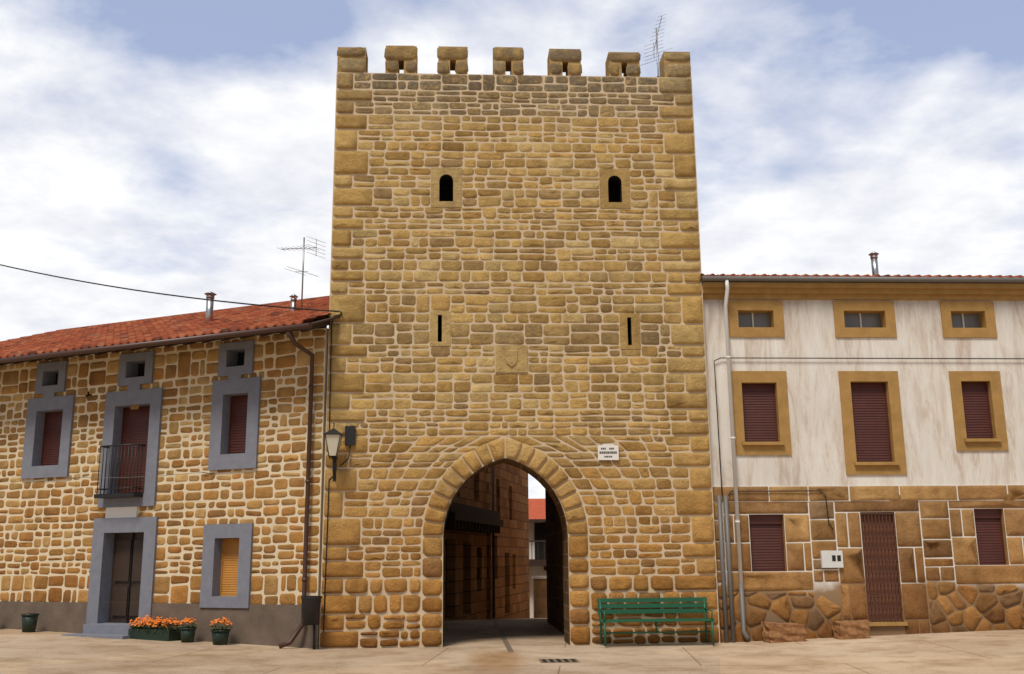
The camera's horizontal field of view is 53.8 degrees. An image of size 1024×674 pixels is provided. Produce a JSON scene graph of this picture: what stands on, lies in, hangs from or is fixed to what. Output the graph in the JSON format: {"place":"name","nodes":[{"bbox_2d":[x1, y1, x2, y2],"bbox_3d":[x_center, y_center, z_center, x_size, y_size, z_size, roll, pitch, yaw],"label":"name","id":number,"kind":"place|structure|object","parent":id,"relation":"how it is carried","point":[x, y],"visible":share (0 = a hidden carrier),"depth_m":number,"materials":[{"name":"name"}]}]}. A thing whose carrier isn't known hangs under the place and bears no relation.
{"place":"outdoors","nodes":[
{"label":"outdoors","id":0,"kind":"place"},
{"bbox_2d":[0,618,1023,673],"bbox_3d":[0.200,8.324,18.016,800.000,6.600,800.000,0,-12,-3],"label":"ground","id":1,"kind":"structure","parent":0,"point":[473,647],"depth_m":16.31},
{"bbox_2d":[21,613,38,632],"bbox_3d":[-9.890,5.861,20.703,0.346,0.360,0.346,0,-12,-3],"label":"dark pot","id":2,"kind":"object","parent":1,"relation":"on","point":[29,622],"visible":1,"depth_m":20.59,"materials":[{"name":"green"}]},
{"bbox_2d":[128,628,179,640],"bbox_3d":[-6.941,5.771,19.577,1.000,0.221,0.300,-6,-13,22],"label":"planter box","id":3,"kind":"object","parent":1,"relation":"on","point":[167,635],"visible":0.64,"depth_m":19.42,"materials":[{"name":"green plastic"}]},
{"bbox_2d":[129,617,146,629],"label":"flowers","id":4,"kind":"object","parent":3,"relation":"on","point":[135,620],"visible":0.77,"depth_m":19.71,"materials":[{"name":"orange plant"}]},
{"bbox_2d":[136,615,154,629],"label":"flowers","id":5,"kind":"object","parent":3,"relation":"in","point":[141,624],"visible":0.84,"depth_m":19.62,"materials":[{"name":"orange plant"}]},
{"bbox_2d":[143,617,162,632],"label":"flowers","id":6,"kind":"object","parent":3,"relation":"on","point":[149,623],"visible":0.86,"depth_m":19.52,"materials":[{"name":"orange plant"}]},
{"bbox_2d":[152,617,172,632],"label":"flowers","id":7,"kind":"object","parent":3,"relation":"on","point":[161,620],"visible":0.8,"depth_m":19.49,"materials":[{"name":"orange plant"}]},
{"bbox_2d":[162,617,180,631],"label":"flowers","id":8,"kind":"object","parent":3,"relation":"on","point":[176,624],"visible":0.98,"depth_m":19.43,"materials":[{"name":"orange plant"}]},
{"bbox_2d":[0,317,328,648],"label":"house wall","id":9,"kind":"structure","parent":1,"relation":"on","point":[263,623],"depth_m":20.11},
{"bbox_2d":[94,443,145,498],"bbox_3d":[-8.063,2.764,20.803,1.050,1.076,0.285,-6,-13,22],"label":"balcony railing","id":10,"kind":"object","parent":9,"relation":"attached to","point":[117,495],"visible":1,"depth_m":20.67,"materials":[{"name":"black metal"}]},
{"bbox_2d":[64,472,212,478],"bbox_3d":[-7.672,2.834,20.617,3.618,0.086,0.316,-6,-13,22],"label":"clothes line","id":11,"kind":"object","parent":9,"relation":"attached to","point":[126,477],"visible":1,"depth_m":20.61,"materials":[{"name":"metal"}]},
{"bbox_2d":[21,340,261,638],"bbox_3d":[-9.241,3.619,21.166,9.190,6.500,0.920,-6,-13,22],"label":"house window trim","id":12,"kind":"structure","parent":9,"relation":"attached to","point":[122,565],"depth_m":20.68,"materials":[{"name":"grey stone"}]},
{"bbox_2d":[0,329,325,604],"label":"house wall stones","id":13,"kind":"object","parent":9,"relation":"attached to","point":[179,594],"visible":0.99,"depth_m":20.45,"materials":[{"name":"brown stone"}]},
{"bbox_2d":[0,264,339,311],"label":"overhead power cable","id":14,"kind":"object","parent":9,"relation":"attached to","point":[176,295],"visible":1,"depth_m":21.18,"materials":[{"name":"black plastic"}]},
{"bbox_2d":[0,316,340,365],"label":"wooden house eave","id":15,"kind":"object","parent":9,"relation":"attached to","point":[263,332],"visible":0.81,"depth_m":19.97,"materials":[{"name":"brown wood"}]},
{"bbox_2d":[0,296,329,357],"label":"house roof tiles","id":16,"kind":"object","parent":15,"relation":"on","point":[196,324],"visible":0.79,"depth_m":23.19,"materials":[{"name":"red tile"}]},
{"bbox_2d":[204,291,216,321],"bbox_3d":[-7.039,-0.637,23.516,0.289,0.860,0.289,0,-12,-3],"label":"roof flue","id":17,"kind":"object","parent":16,"relation":"on","point":[209,307],"visible":0.89,"depth_m":23.47,"materials":[{"name":"metal"}]},
{"bbox_2d":[289,294,297,310],"bbox_3d":[-4.886,-0.695,22.587,0.204,0.540,0.204,0,-12,-3],"label":"roof flue","id":18,"kind":"object","parent":16,"relation":"on","point":[294,297],"visible":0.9,"depth_m":22.55,"materials":[{"name":"metal"}]},
{"bbox_2d":[278,331,313,648],"bbox_3d":[-4.130,2.771,18.714,0.378,5.790,0.901,-6,-13,23],"label":"downpipe","id":19,"kind":"object","parent":9,"relation":"attached to","point":[307,494],"visible":0.97,"depth_m":18.97,"materials":[{"name":"brown metal"}]},
{"bbox_2d":[279,236,324,307],"bbox_3d":[-4.744,-1.330,22.732,0.894,1.840,1.176,7,-14,-30],"label":"roof antenna","id":20,"kind":"object","parent":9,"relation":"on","point":[301,248],"visible":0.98,"depth_m":22.67,"materials":[{"name":"silver metal"}]},
{"bbox_2d":[178,617,196,642],"bbox_3d":[-6.148,5.555,19.172,0.378,0.459,0.372,0,-12,-3],"label":"flower pot","id":21,"kind":"object","parent":1,"relation":"on","point":[187,633],"visible":1,"depth_m":19.07,"materials":[{"name":"green"}]},
{"bbox_2d":[209,617,232,644],"bbox_3d":[-5.429,5.476,18.837,0.471,0.502,0.456,0,-12,-3],"label":"flower pot","id":22,"kind":"object","parent":1,"relation":"on","point":[220,636],"visible":1,"depth_m":18.71,"materials":[{"name":"green"}]},
{"bbox_2d":[301,596,321,649],"bbox_3d":[-3.628,5.156,18.206,0.380,0.942,0.370,0,-12,-3],"label":"litter bin","id":23,"kind":"object","parent":1,"relation":"on","point":[311,606],"visible":1,"depth_m":18.13,"materials":[{"name":"black metal"}]},
{"bbox_2d":[445,466,502,618],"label":"timber house jetty","id":24,"kind":"object","parent":1,"relation":"on","point":[464,517],"visible":0.84,"depth_m":29.06,"materials":[{"name":"brown wood"}]},
{"bbox_2d":[444,463,529,620],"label":"building","id":25,"kind":"structure","parent":1,"relation":"on","point":[467,575],"depth_m":32.40,"materials":[{"name":"stone"}]},
{"bbox_2d":[337,46,690,644],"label":"stone blocks","id":26,"kind":"structure","parent":1,"relation":"on","point":[557,573],"depth_m":21.28,"materials":[{"name":"brown stone"}]},
{"bbox_2d":[496,345,527,372],"bbox_3d":[-0.009,0.426,19.712,0.620,0.540,0.075,0,-12,-3],"label":"tower crest stone","id":27,"kind":"object","parent":26,"relation":"attached to","point":[511,358],"visible":1,"depth_m":19.69,"materials":[{"name":"beige stone"}]},
{"bbox_2d":[319,45,719,648],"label":"tower stones","id":28,"kind":"object","parent":26,"relation":"attached to","point":[351,308],"visible":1,"depth_m":19.84,"materials":[{"name":"brown stone"}]},
{"bbox_2d":[324,423,342,480],"bbox_3d":[-3.337,2.147,18.913,0.340,1.075,0.530,0,-12,-3],"label":"wall lantern","id":29,"kind":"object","parent":28,"relation":"attached to","point":[333,437],"depth_m":18.75,"materials":[{"name":"black metal"}]},
{"bbox_2d":[323,311,355,631],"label":"lantern junction box cables","id":30,"kind":"object","parent":28,"relation":"attached to","point":[350,431],"visible":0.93,"depth_m":19.15,"materials":[{"name":"black plastic"}]},
{"bbox_2d":[430,167,640,348],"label":"window surrounds","id":31,"kind":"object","parent":28,"relation":"attached to","point":[446,187],"depth_m":20.42,"materials":[{"name":"stone"}]},
{"bbox_2d":[598,444,618,459],"bbox_3d":[1.846,2.209,19.387,0.400,0.305,0.033,0,-12,-3],"label":"wall plaque","id":32,"kind":"object","parent":28,"relation":"attached to","point":[608,451],"visible":1,"depth_m":19.37,"materials":[{"name":"white"}]},
{"bbox_2d":[640,14,670,75],"bbox_3d":[3.426,-6.287,23.475,1.000,2.820,0.493,-10,-15,37],"label":"antenna","id":33,"kind":"object","parent":26,"relation":"on","point":[657,41],"visible":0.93,"depth_m":23.48,"materials":[{"name":"grey metal"}]},
{"bbox_2d":[528,499,546,617],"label":"house","id":34,"kind":"structure","parent":1,"relation":"on","point":[537,538],"depth_m":45.42,"materials":[{"name":"white"}]},
{"bbox_2d":[532,576,546,617],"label":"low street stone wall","id":35,"kind":"structure","parent":1,"relation":"on","point":[540,595],"depth_m":41.54,"materials":[{"name":"brown stone"}]},
{"bbox_2d":[597,597,714,645],"bbox_3d":[2.624,5.190,18.439,2.050,0.808,0.610,0,-12,-3],"label":"bench","id":36,"kind":"object","parent":1,"relation":"on","point":[651,605],"visible":1,"depth_m":18.70,"materials":[{"name":"green paint"}]},
{"bbox_2d":[761,621,806,642],"bbox_3d":[5.024,5.468,18.730,0.761,0.388,0.509,0,-12,-3],"label":"stone block","id":37,"kind":"object","parent":1,"relation":"on","point":[773,632],"depth_m":18.52,"materials":[{"name":"brown stone"}]},
{"bbox_2d":[831,620,870,639],"bbox_3d":[6.319,5.450,18.813,0.645,0.358,0.483,0,-12,-3],"label":"stone block","id":38,"kind":"object","parent":1,"relation":"on","point":[851,629],"depth_m":18.61,"materials":[{"name":"brown stone"}]},
{"bbox_2d":[703,299,1023,640],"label":"house wall","id":39,"kind":"structure","parent":1,"relation":"on","point":[934,456],"depth_m":20.01,"materials":[{"name":"white paint"}]},
{"bbox_2d":[701,278,1023,283],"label":"gutter","id":40,"kind":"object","parent":39,"relation":"on","point":[863,282],"depth_m":20.61,"materials":[{"name":"grey metal"}]},
{"bbox_2d":[702,276,1023,282],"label":"roof eave","id":41,"kind":"object","parent":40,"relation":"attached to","point":[865,279],"visible":1,"depth_m":20.24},
{"bbox_2d":[702,282,1023,625],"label":"window and door trim","id":42,"kind":"structure","parent":39,"relation":"attached to","point":[872,426],"depth_m":20.11,"materials":[{"name":"brown stone"}]},
{"bbox_2d":[713,494,1023,642],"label":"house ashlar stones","id":43,"kind":"object","parent":39,"relation":"attached to","point":[908,531],"visible":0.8,"depth_m":19.34,"materials":[{"name":"brown stone"}]},
{"bbox_2d":[713,485,1023,501],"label":"house band blocks","id":44,"kind":"structure","parent":39,"relation":"attached to","point":[875,493],"depth_m":19.62,"materials":[{"name":"brown stone"}]},
{"bbox_2d":[714,280,1023,642],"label":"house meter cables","id":45,"kind":"object","parent":39,"relation":"attached to","point":[832,559],"visible":0.97,"depth_m":19.28,"materials":[{"name":"grey"}]},
{"bbox_2d":[860,512,903,621],"bbox_3d":[7.078,4.404,19.398,0.680,2.050,0.095,0,-12,-3],"label":"door","id":46,"kind":"structure","parent":39,"relation":"attached to","point":[883,593],"depth_m":19.40,"materials":[{"name":"brown wood"}]},
{"bbox_2d":[1021,611,1023,628],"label":"stone block","id":47,"kind":"structure","parent":1,"relation":"on","point":[1022,616],"depth_m":19.19,"materials":[{"name":"brown stone"}]},
{"bbox_2d":[0,0,1023,498],"label":"sky","id":48,"kind":"structure","parent":0,"point":[174,147],"materials":[{"name":"white"}]},
{"bbox_2d":[701,273,1023,277],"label":"roof tiles","id":49,"kind":"object","parent":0,"point":[858,275],"visible":0.07,"depth_m":20.33,"materials":[{"name":"tile"}]},
{"bbox_2d":[868,252,878,274],"bbox_3d":[8.173,-1.541,22.747,0.238,0.788,0.238,0,-12,-3],"label":"roof flue","id":50,"kind":"object","parent":49,"relation":"on","point":[874,260],"visible":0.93,"depth_m":22.72,"materials":[{"name":"metal"}]}
]}

